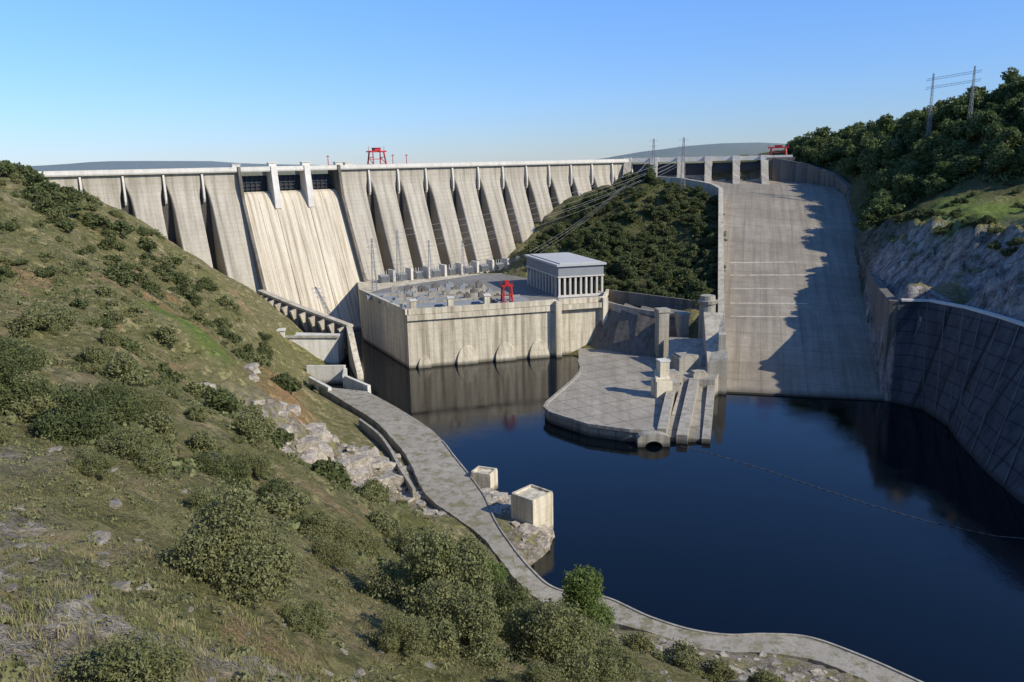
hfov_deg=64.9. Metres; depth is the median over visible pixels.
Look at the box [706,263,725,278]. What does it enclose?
holm oak
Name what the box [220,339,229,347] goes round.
scrub bush
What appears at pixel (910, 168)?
pine tree
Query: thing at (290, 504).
scrub bush
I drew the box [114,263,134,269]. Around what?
holm oak
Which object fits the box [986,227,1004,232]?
cliff shrub
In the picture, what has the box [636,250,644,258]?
holm oak
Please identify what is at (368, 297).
roof hatch
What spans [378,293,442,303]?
roof hatch
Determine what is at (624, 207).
holm oak
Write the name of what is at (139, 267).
scrub bush
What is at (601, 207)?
power line
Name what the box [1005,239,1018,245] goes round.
cliff shrub
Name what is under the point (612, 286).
holm oak
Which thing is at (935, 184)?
pine tree
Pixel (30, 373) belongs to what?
scrub bush
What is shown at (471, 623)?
olive shrub
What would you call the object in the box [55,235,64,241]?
scrub bush
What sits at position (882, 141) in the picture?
pine tree
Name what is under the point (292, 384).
holm oak
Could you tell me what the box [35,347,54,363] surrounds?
scrub bush
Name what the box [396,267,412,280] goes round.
transformer
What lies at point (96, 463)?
olive shrub
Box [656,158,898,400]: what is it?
spillway chute
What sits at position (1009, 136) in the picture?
pine tree
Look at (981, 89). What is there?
pine tree
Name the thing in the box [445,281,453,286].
equipment cabinet
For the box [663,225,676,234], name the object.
holm oak
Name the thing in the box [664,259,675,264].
holm oak
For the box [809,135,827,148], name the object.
pine tree
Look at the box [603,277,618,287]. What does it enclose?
holm oak
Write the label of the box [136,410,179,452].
scrub bush
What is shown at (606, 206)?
holm oak
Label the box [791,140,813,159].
pine tree
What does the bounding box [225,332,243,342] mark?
scrub bush
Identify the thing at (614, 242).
holm oak
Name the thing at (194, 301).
scrub bush
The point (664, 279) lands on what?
holm oak
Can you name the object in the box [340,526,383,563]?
olive shrub
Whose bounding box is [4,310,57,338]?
scrub bush
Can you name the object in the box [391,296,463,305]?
roof hatch
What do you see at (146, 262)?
scrub bush
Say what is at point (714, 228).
holm oak
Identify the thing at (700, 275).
holm oak
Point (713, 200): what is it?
holm oak
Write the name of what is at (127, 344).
scrub bush
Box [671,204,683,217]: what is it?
holm oak
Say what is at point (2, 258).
scrub bush
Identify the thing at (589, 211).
holm oak
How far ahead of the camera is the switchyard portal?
529.44 m
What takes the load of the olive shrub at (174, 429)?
on the ground at (922, 260)
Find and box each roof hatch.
[366,291,404,299]
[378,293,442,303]
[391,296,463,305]
[401,300,482,308]
[429,286,465,290]
[493,296,528,302]
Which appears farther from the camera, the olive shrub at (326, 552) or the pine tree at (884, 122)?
the pine tree at (884, 122)
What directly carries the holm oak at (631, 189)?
on the ground at (922, 260)
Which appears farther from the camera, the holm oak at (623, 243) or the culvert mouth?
the holm oak at (623, 243)
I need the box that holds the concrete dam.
[38,159,632,329]
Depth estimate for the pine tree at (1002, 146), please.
458.05 m
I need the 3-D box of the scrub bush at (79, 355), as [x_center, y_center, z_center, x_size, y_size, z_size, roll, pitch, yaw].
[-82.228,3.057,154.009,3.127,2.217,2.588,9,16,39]
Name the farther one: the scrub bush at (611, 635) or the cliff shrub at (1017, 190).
the cliff shrub at (1017, 190)
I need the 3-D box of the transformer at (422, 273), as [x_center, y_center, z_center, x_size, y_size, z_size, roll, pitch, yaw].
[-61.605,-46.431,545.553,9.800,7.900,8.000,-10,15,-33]
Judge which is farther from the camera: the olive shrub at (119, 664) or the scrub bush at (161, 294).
the scrub bush at (161, 294)
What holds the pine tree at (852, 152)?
on the ground at (922, 260)
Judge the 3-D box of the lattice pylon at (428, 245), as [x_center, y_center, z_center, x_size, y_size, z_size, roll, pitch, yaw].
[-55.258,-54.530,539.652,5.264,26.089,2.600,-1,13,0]
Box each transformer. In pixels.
[378,269,395,282]
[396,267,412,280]
[413,265,429,278]
[430,264,446,276]
[447,262,462,275]
[463,261,478,273]
[479,259,493,271]
[494,258,508,269]
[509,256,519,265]
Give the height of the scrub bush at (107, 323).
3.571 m
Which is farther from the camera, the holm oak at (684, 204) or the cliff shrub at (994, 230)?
the holm oak at (684, 204)
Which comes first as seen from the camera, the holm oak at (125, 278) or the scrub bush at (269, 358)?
the holm oak at (125, 278)
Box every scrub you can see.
[0,173,481,597]
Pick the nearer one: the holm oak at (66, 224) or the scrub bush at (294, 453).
the scrub bush at (294, 453)
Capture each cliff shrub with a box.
[891,214,904,218]
[892,216,905,222]
[905,212,915,215]
[911,213,922,218]
[912,206,925,212]
[920,212,934,217]
[922,208,940,214]
[933,228,951,234]
[936,212,947,215]
[945,222,953,228]
[947,211,963,217]
[948,208,965,216]
[956,197,969,203]
[959,215,975,223]
[963,219,978,225]
[966,191,977,196]
[977,215,996,223]
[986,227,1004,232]
[987,239,1001,249]
[999,246,1017,256]
[1002,179,1013,185]
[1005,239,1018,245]
[1009,202,1022,207]
[1011,188,1021,193]
[1013,237,1023,243]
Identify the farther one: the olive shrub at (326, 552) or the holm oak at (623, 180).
the holm oak at (623, 180)
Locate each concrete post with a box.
[409,299,416,308]
[446,296,453,305]
[482,293,490,303]
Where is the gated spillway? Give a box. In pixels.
[623,155,794,183]
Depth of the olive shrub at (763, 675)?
145.04 m
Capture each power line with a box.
[397,162,673,236]
[402,157,677,229]
[431,160,677,239]
[432,166,671,245]
[465,168,673,245]
[466,161,681,239]
[542,160,649,251]
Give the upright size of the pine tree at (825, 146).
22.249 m
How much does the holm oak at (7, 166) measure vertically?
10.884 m
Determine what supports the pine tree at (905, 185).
on the ground at (922, 260)
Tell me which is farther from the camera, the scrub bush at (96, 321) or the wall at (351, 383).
the wall at (351, 383)
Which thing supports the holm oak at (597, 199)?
on the ground at (922, 260)
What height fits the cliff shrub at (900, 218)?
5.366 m
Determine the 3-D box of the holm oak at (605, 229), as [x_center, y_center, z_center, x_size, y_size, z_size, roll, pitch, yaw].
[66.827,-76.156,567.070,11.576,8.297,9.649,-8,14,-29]
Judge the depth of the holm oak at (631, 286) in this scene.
474.69 m
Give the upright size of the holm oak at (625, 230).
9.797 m
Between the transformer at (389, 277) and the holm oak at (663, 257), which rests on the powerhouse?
the transformer at (389, 277)
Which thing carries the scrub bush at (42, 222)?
on the ground at (922, 260)
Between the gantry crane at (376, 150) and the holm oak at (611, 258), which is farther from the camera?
the gantry crane at (376, 150)
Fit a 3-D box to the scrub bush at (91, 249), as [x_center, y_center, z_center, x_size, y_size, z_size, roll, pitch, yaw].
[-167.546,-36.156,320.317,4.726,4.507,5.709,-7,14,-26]
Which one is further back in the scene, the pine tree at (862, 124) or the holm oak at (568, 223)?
the pine tree at (862, 124)
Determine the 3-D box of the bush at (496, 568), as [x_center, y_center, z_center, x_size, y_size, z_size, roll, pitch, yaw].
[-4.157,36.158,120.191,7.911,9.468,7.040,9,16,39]
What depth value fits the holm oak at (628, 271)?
496.20 m
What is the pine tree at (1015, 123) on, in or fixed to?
on the ground at (922, 260)
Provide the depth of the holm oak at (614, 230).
561.44 m
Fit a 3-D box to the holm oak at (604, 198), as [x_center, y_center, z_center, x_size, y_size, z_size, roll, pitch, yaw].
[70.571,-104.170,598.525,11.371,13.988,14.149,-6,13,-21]
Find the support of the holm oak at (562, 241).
on the ground at (922, 260)
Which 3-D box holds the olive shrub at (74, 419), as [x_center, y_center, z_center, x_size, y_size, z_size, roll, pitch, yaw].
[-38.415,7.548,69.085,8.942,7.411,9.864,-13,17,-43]
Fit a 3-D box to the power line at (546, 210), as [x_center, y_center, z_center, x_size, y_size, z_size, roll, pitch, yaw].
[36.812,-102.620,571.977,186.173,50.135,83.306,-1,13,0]
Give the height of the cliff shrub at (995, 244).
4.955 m
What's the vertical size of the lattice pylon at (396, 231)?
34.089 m
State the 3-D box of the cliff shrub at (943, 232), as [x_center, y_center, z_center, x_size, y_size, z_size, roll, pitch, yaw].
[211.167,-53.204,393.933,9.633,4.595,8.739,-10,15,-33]
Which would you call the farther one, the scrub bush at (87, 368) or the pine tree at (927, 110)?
the pine tree at (927, 110)
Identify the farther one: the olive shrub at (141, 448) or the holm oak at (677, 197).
the holm oak at (677, 197)
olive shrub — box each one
[0,335,46,374]
[0,346,57,415]
[0,421,16,444]
[24,383,122,446]
[51,625,195,681]
[65,444,121,476]
[81,379,148,426]
[93,425,171,473]
[126,385,178,416]
[135,411,181,438]
[158,476,306,609]
[184,449,256,494]
[185,486,235,516]
[235,447,277,478]
[254,475,310,523]
[276,596,333,643]
[289,508,359,549]
[309,533,356,567]
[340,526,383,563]
[358,523,496,619]
[368,606,434,658]
[383,557,405,570]
[386,523,438,557]
[410,577,512,672]
[430,532,483,559]
[490,579,533,642]
[497,595,601,681]
[502,659,563,681]
[543,635,625,681]
[585,617,613,649]
[596,635,646,681]
[618,630,656,653]
[649,649,665,662]
[661,637,703,662]
[663,649,703,677]
[697,657,738,681]
[745,667,786,681]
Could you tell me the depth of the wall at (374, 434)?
284.66 m
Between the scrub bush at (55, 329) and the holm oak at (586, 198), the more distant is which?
the holm oak at (586, 198)
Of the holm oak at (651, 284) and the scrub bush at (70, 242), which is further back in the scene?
the holm oak at (651, 284)
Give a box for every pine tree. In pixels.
[785,141,794,151]
[791,131,813,149]
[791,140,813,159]
[797,144,816,162]
[807,149,824,166]
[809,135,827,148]
[811,126,831,143]
[816,146,841,165]
[817,144,835,163]
[829,137,844,161]
[833,128,845,141]
[833,132,846,141]
[836,145,850,157]
[837,144,859,172]
[840,157,860,176]
[843,124,859,144]
[851,121,865,128]
[851,129,868,148]
[854,209,883,231]
[856,131,874,148]
[856,137,871,157]
[856,137,879,171]
[857,192,875,212]
[858,208,865,219]
[864,120,873,129]
[864,175,877,190]
[866,189,900,215]
[867,122,880,131]
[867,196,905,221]
[868,169,895,191]
[871,113,896,138]
[872,144,886,168]
[872,167,895,195]
[875,131,887,139]
[877,133,905,148]
[879,141,901,170]
[883,138,904,158]
[889,173,922,204]
[890,131,900,138]
[894,161,924,179]
[895,109,926,138]
[898,112,908,124]
[900,138,936,171]
[902,120,924,139]
[904,133,921,150]
[909,177,926,196]
[917,134,930,142]
[918,164,931,178]
[919,110,940,135]
[920,116,940,135]
[920,172,950,195]
[921,105,937,113]
[925,129,941,148]
[931,118,958,148]
[932,102,955,133]
[932,138,971,164]
[933,161,963,188]
[934,100,946,107]
[938,96,954,108]
[947,153,969,176]
[948,90,985,120]
[949,155,981,179]
[950,110,981,143]
[964,109,999,142]
[965,84,989,95]
[974,138,998,161]
[977,93,996,110]
[980,113,1005,144]
[983,148,1017,178]
[984,142,1017,174]
[985,102,1002,114]
[989,126,1021,153]
[991,66,1020,100]
[991,83,1012,105]
[998,97,1023,122]
[1000,120,1010,127]
[1001,78,1023,102]
[1007,120,1023,130]
[1014,131,1023,147]
[1016,92,1023,107]
[1016,144,1023,153]
[1017,149,1023,163]
[1018,103,1023,130]
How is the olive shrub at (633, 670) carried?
on the ground at (922, 260)
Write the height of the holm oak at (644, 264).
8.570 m
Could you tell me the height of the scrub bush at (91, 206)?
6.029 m
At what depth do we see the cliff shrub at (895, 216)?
464.53 m
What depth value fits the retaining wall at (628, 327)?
434.44 m
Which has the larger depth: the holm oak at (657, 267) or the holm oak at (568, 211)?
the holm oak at (568, 211)
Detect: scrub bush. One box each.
[0,179,7,185]
[0,222,20,230]
[0,256,9,262]
[0,265,11,272]
[2,337,51,369]
[2,393,63,425]
[3,271,15,276]
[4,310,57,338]
[9,173,23,183]
[11,217,19,222]
[11,259,28,265]
[15,370,46,381]
[17,373,62,399]
[28,266,58,277]
[31,222,38,227]
[35,185,45,190]
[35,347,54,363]
[37,219,46,225]
[39,251,56,262]
[41,321,61,334]
[45,208,65,220]
[45,306,77,330]
[52,276,67,284]
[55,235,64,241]
[56,266,71,274]
[57,185,75,192]
[57,305,75,315]
[63,240,74,245]
[69,189,85,195]
[69,297,88,309]
[72,249,88,254]
[73,212,83,219]
[73,257,89,264]
[74,351,86,359]
[75,344,116,370]
[77,362,103,373]
[82,192,96,201]
[83,201,99,210]
[85,245,96,253]
[89,317,101,326]
[94,285,113,297]
[96,200,104,209]
[98,328,125,346]
[99,227,118,236]
[100,309,124,325]
[100,317,114,328]
[101,350,153,386]
[102,260,115,265]
[108,209,118,216]
[115,337,138,351]
[117,337,144,352]
[121,296,129,300]
[128,305,145,316]
[129,347,141,356]
[131,288,142,295]
[132,263,144,270]
[135,226,147,235]
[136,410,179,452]
[140,227,155,235]
[140,258,151,265]
[144,366,155,372]
[149,299,160,305]
[149,324,180,345]
[154,229,167,239]
[154,269,173,280]
[155,362,185,383]
[156,292,166,297]
[157,373,169,382]
[159,256,173,266]
[166,386,181,398]
[169,381,178,389]
[179,305,194,313]
[181,381,209,397]
[182,403,208,421]
[186,291,203,305]
[186,429,227,454]
[191,311,208,322]
[220,298,235,310]
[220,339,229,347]
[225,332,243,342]
[230,304,240,309]
[231,347,250,360]
[231,435,245,443]
[232,412,265,442]
[236,403,277,438]
[241,343,253,355]
[250,350,268,364]
[258,351,272,364]
[259,340,272,348]
[261,488,312,522]
[275,380,291,392]
[287,452,297,458]
[337,527,372,560]
[353,477,393,503]
[358,487,379,502]
[364,508,402,539]
[394,549,446,581]
[513,583,532,600]
[598,629,621,652]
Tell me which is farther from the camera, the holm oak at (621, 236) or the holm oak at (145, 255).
the holm oak at (621, 236)
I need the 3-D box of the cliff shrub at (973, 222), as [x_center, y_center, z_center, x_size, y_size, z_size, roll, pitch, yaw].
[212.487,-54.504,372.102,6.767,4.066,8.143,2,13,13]
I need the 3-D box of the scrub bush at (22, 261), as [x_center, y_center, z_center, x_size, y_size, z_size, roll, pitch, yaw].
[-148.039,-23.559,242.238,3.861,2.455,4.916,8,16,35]
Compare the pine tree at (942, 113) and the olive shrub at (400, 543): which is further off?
the pine tree at (942, 113)
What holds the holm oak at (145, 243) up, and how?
on the ground at (922, 260)
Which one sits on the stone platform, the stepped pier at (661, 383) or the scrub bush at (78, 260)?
the stepped pier at (661, 383)
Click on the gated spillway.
(707, 169)
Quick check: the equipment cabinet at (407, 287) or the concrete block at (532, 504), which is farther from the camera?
the equipment cabinet at (407, 287)
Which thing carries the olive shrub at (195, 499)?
on the ground at (922, 260)
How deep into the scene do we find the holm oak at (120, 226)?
367.29 m
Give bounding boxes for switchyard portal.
[926,66,980,134]
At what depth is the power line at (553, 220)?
573.28 m
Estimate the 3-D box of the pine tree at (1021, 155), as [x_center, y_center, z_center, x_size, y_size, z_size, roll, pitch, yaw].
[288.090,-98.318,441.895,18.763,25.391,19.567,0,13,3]
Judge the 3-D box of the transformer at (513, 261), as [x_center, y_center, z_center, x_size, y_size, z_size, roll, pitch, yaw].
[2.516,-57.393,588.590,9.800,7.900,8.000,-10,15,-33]
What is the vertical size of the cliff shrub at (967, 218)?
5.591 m
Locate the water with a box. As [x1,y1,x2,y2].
[317,329,1023,681]
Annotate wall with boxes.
[257,289,352,356]
[277,328,344,364]
[306,365,345,382]
[308,376,331,391]
[342,368,346,388]
[344,375,370,392]
[346,325,363,381]
[358,419,415,500]
[383,288,483,296]
[403,294,519,304]
[406,291,500,299]
[590,290,698,356]
[891,298,1023,504]
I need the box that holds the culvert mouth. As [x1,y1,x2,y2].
[635,427,669,446]
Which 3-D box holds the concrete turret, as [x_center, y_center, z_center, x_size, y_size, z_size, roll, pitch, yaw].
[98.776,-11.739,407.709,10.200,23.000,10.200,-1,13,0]
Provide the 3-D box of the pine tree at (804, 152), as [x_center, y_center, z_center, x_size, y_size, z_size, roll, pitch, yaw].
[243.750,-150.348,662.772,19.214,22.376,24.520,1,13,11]
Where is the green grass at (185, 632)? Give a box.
[0,416,663,681]
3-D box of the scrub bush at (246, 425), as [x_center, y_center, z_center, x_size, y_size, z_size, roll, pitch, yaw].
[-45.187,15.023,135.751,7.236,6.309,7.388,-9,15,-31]
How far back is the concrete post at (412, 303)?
418.21 m
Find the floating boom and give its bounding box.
[681,446,1023,538]
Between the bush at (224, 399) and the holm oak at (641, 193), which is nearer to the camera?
the bush at (224, 399)
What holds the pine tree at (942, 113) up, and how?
on the ground at (922, 260)
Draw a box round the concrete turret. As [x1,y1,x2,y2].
[697,294,717,338]
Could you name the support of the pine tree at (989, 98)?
on the ground at (922, 260)
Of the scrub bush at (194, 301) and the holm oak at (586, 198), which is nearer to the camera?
the scrub bush at (194, 301)
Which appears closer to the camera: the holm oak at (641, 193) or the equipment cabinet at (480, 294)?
the equipment cabinet at (480, 294)
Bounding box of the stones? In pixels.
[0,446,671,681]
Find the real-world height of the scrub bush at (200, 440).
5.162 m
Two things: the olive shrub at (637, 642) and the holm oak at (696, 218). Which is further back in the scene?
the holm oak at (696, 218)
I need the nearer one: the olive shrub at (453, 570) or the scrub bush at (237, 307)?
the olive shrub at (453, 570)
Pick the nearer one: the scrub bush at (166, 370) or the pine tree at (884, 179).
the scrub bush at (166, 370)
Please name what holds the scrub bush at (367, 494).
on the ground at (922, 260)
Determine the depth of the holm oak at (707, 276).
474.55 m
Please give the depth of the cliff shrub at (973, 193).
446.58 m
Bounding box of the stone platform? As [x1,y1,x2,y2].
[543,337,718,443]
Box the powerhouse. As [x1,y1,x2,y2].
[357,273,608,367]
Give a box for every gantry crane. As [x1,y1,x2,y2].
[366,147,386,163]
[500,280,513,302]
[768,144,788,154]
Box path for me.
[319,386,916,681]
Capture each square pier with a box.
[654,307,670,358]
[674,311,690,337]
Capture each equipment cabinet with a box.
[391,285,397,291]
[392,298,399,305]
[396,296,403,302]
[398,292,405,299]
[404,285,411,290]
[412,290,420,296]
[416,295,423,300]
[418,284,423,291]
[431,282,439,287]
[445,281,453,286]
[463,292,470,297]
[470,287,477,292]
[476,280,481,287]
[478,291,484,296]
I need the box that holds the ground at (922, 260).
[0,112,1023,681]
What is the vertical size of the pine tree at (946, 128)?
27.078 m
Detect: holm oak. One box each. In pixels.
[0,159,17,175]
[11,162,25,177]
[11,165,43,180]
[15,184,50,200]
[22,171,58,191]
[29,197,69,215]
[36,198,83,213]
[48,190,83,202]
[54,218,77,232]
[78,211,113,227]
[97,234,126,249]
[99,254,122,262]
[101,263,133,287]
[110,220,135,235]
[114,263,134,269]
[123,266,150,281]
[137,237,157,250]
[138,252,159,262]
[142,279,160,293]
[149,264,172,273]
[161,256,183,265]
[171,272,193,285]
[172,283,198,296]
[190,282,208,290]
[196,277,218,291]
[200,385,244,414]
[204,320,214,326]
[211,317,232,327]
[215,295,227,303]
[215,326,230,337]
[257,332,272,340]
[257,344,272,354]
[264,430,285,449]
[270,371,303,392]
[272,427,294,442]
[305,384,316,390]
[309,456,351,489]
[522,240,538,253]
[531,244,550,253]
[536,234,553,244]
[538,235,553,245]
[541,228,554,240]
[551,221,569,238]
[552,237,559,243]
[558,238,565,243]
[562,202,580,217]
[564,220,572,227]
[564,238,574,247]
[566,227,578,232]
[569,232,576,239]
[570,210,575,217]
[570,238,585,249]
[573,248,585,254]
[575,212,584,218]
[575,251,596,259]
[576,228,594,244]
[581,194,592,203]
[581,204,595,208]
[584,206,599,217]
[584,244,595,250]
[585,220,592,225]
[590,231,610,250]
[591,193,599,203]
[592,255,605,260]
[593,221,604,231]
[593,249,610,260]
[595,187,610,193]
[598,192,615,203]
[599,202,613,211]
[599,271,610,283]
[601,227,610,234]
[602,221,611,228]
[603,260,615,273]
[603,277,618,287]
[604,216,611,221]
[604,245,610,256]
[607,284,617,290]
[608,224,621,236]
[608,255,615,262]
[609,196,619,204]
[609,213,622,219]
[609,236,620,248]
[610,269,620,275]
[613,179,621,187]
[613,247,623,255]
[614,280,623,287]
[616,231,628,242]
[617,227,629,235]
[617,240,628,251]
[618,255,640,271]
[619,176,625,184]
[619,204,627,210]
[619,251,638,266]
[620,281,639,291]
[621,208,640,222]
[621,266,637,278]
[622,172,641,187]
[625,186,636,192]
[626,233,633,240]
[626,243,639,251]
[630,193,638,200]
[635,232,648,241]
[636,174,647,183]
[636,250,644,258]
[636,288,650,293]
[637,259,651,269]
[638,190,647,195]
[638,242,646,248]
[640,204,653,215]
[642,165,657,182]
[643,244,661,256]
[645,279,657,289]
[647,196,653,202]
[647,235,661,243]
[648,224,663,236]
[648,288,669,296]
[649,220,664,228]
[650,177,659,184]
[650,206,662,219]
[650,261,665,274]
[650,285,669,292]
[651,252,668,262]
[652,271,662,277]
[655,236,675,252]
[656,272,673,286]
[658,205,669,213]
[659,269,676,280]
[662,187,676,202]
[662,212,673,221]
[662,262,676,272]
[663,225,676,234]
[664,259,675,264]
[666,249,679,260]
[668,282,684,295]
[668,292,676,297]
[669,200,678,207]
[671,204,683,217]
[671,267,697,280]
[672,243,681,249]
[672,256,682,263]
[673,187,682,193]
[674,194,682,199]
[675,258,693,268]
[677,274,693,289]
[678,213,691,218]
[678,293,686,303]
[679,216,692,226]
[680,200,690,208]
[680,244,702,256]
[681,279,704,293]
[682,188,689,194]
[682,278,711,299]
[687,250,700,264]
[688,198,699,205]
[688,205,699,212]
[689,185,702,197]
[689,221,709,233]
[689,291,707,305]
[690,213,701,223]
[692,259,703,272]
[693,268,706,278]
[694,231,705,238]
[695,202,705,208]
[695,238,703,246]
[699,191,710,200]
[699,265,709,271]
[700,249,717,264]
[700,272,717,285]
[701,216,710,222]
[702,208,710,214]
[702,233,717,248]
[704,258,715,269]
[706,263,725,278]
[706,280,717,287]
[707,211,724,220]
[707,287,717,296]
[708,195,717,203]
[710,225,717,232]
[710,285,717,292]
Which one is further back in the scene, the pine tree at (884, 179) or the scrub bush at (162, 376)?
the pine tree at (884, 179)
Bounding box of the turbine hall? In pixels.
[524,252,606,297]
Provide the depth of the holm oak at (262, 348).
359.50 m
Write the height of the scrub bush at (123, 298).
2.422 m
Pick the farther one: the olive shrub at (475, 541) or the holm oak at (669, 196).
the holm oak at (669, 196)
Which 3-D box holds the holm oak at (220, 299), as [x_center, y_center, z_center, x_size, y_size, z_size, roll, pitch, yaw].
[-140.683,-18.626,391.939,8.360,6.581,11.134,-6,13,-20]
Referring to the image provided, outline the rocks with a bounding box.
[197,362,838,681]
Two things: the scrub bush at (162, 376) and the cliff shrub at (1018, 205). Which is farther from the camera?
the cliff shrub at (1018, 205)
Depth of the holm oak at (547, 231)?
583.13 m
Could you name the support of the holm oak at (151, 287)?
on the ground at (922, 260)
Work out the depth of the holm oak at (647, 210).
574.62 m
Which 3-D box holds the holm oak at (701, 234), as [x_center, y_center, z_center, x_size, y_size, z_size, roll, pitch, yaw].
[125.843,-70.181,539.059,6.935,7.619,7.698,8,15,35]
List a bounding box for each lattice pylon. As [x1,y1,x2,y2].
[366,239,377,290]
[395,230,402,282]
[425,240,431,278]
[460,240,464,274]
[649,139,656,170]
[678,137,688,188]
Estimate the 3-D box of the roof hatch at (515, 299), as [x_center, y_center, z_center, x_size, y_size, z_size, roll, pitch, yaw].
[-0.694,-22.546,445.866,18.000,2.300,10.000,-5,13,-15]
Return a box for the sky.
[0,0,1023,165]
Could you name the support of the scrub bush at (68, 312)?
on the ground at (922, 260)
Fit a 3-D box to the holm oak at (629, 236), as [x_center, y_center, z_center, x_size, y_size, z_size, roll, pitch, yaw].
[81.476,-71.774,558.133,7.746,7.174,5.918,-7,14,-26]
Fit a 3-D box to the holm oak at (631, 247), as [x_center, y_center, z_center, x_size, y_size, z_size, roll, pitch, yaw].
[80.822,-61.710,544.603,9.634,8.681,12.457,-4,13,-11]
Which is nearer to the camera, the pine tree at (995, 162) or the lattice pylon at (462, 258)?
the pine tree at (995, 162)
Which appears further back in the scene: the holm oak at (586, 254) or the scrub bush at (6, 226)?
the holm oak at (586, 254)
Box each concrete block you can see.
[470,466,497,489]
[511,484,552,527]
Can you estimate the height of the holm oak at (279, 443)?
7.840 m
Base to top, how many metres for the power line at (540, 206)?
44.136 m
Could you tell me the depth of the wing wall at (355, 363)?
412.10 m
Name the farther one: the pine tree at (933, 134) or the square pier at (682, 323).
the pine tree at (933, 134)
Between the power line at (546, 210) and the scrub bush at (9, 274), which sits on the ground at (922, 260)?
the scrub bush at (9, 274)
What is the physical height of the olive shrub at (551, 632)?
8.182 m
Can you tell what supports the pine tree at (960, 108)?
on the ground at (922, 260)
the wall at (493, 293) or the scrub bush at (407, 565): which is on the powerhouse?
the wall at (493, 293)
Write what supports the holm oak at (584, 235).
on the ground at (922, 260)
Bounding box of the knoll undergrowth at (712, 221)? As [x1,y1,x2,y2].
[536,180,717,297]
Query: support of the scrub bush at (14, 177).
on the ground at (922, 260)
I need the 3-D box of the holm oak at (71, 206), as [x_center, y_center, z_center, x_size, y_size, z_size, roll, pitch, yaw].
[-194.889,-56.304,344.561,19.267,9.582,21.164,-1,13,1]
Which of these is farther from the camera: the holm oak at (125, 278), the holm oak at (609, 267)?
the holm oak at (609, 267)
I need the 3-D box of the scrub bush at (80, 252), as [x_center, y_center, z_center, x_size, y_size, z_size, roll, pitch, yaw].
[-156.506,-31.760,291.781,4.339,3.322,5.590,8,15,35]
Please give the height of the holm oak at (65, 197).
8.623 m
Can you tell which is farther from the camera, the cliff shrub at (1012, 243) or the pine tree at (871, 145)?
the pine tree at (871, 145)
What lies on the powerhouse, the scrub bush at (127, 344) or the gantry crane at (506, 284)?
the gantry crane at (506, 284)
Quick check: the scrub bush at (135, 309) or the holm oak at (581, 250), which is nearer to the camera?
the scrub bush at (135, 309)
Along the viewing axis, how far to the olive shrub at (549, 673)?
41.91 m
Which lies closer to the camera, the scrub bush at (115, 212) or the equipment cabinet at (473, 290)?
the scrub bush at (115, 212)
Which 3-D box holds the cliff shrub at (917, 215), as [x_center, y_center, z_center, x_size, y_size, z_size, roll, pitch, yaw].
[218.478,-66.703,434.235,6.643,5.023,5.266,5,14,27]
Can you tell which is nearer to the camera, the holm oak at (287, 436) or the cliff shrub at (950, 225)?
the holm oak at (287, 436)
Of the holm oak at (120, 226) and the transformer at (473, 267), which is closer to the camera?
the holm oak at (120, 226)
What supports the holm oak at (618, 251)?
on the ground at (922, 260)
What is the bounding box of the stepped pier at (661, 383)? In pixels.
[651,358,672,399]
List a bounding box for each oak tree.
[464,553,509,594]
[560,564,618,634]
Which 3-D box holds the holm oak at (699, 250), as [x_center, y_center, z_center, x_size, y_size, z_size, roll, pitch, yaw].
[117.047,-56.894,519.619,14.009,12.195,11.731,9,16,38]
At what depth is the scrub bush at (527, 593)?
134.88 m
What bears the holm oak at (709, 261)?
on the ground at (922, 260)
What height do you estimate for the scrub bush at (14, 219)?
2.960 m
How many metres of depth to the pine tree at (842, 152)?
633.38 m
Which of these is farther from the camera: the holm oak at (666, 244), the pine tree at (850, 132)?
the pine tree at (850, 132)
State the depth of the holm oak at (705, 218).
557.34 m
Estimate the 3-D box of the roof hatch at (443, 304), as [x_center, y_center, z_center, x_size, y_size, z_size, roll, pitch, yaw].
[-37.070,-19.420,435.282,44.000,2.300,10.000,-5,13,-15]
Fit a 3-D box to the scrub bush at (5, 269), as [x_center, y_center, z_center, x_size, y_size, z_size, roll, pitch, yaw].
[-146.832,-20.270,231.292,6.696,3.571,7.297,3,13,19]
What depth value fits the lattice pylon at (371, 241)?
492.54 m
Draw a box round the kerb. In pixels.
[442,440,922,681]
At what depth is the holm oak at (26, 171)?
373.13 m
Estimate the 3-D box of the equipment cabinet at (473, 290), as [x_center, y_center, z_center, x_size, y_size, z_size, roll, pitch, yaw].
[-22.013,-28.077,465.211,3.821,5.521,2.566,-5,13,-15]
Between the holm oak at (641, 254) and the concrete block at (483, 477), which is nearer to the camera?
the concrete block at (483, 477)
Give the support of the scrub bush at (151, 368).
on the ground at (922, 260)
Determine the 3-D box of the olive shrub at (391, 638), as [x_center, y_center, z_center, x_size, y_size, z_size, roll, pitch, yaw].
[-5.763,15.241,41.698,3.429,3.110,3.274,-4,13,-11]
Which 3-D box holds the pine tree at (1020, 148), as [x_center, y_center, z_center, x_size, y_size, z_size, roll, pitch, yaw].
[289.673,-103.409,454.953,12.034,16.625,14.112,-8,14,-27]
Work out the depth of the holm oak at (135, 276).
291.87 m
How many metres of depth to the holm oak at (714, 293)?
447.57 m
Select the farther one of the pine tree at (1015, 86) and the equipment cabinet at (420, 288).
the pine tree at (1015, 86)
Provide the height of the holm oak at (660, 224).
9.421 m
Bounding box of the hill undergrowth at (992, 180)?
[794,110,1023,233]

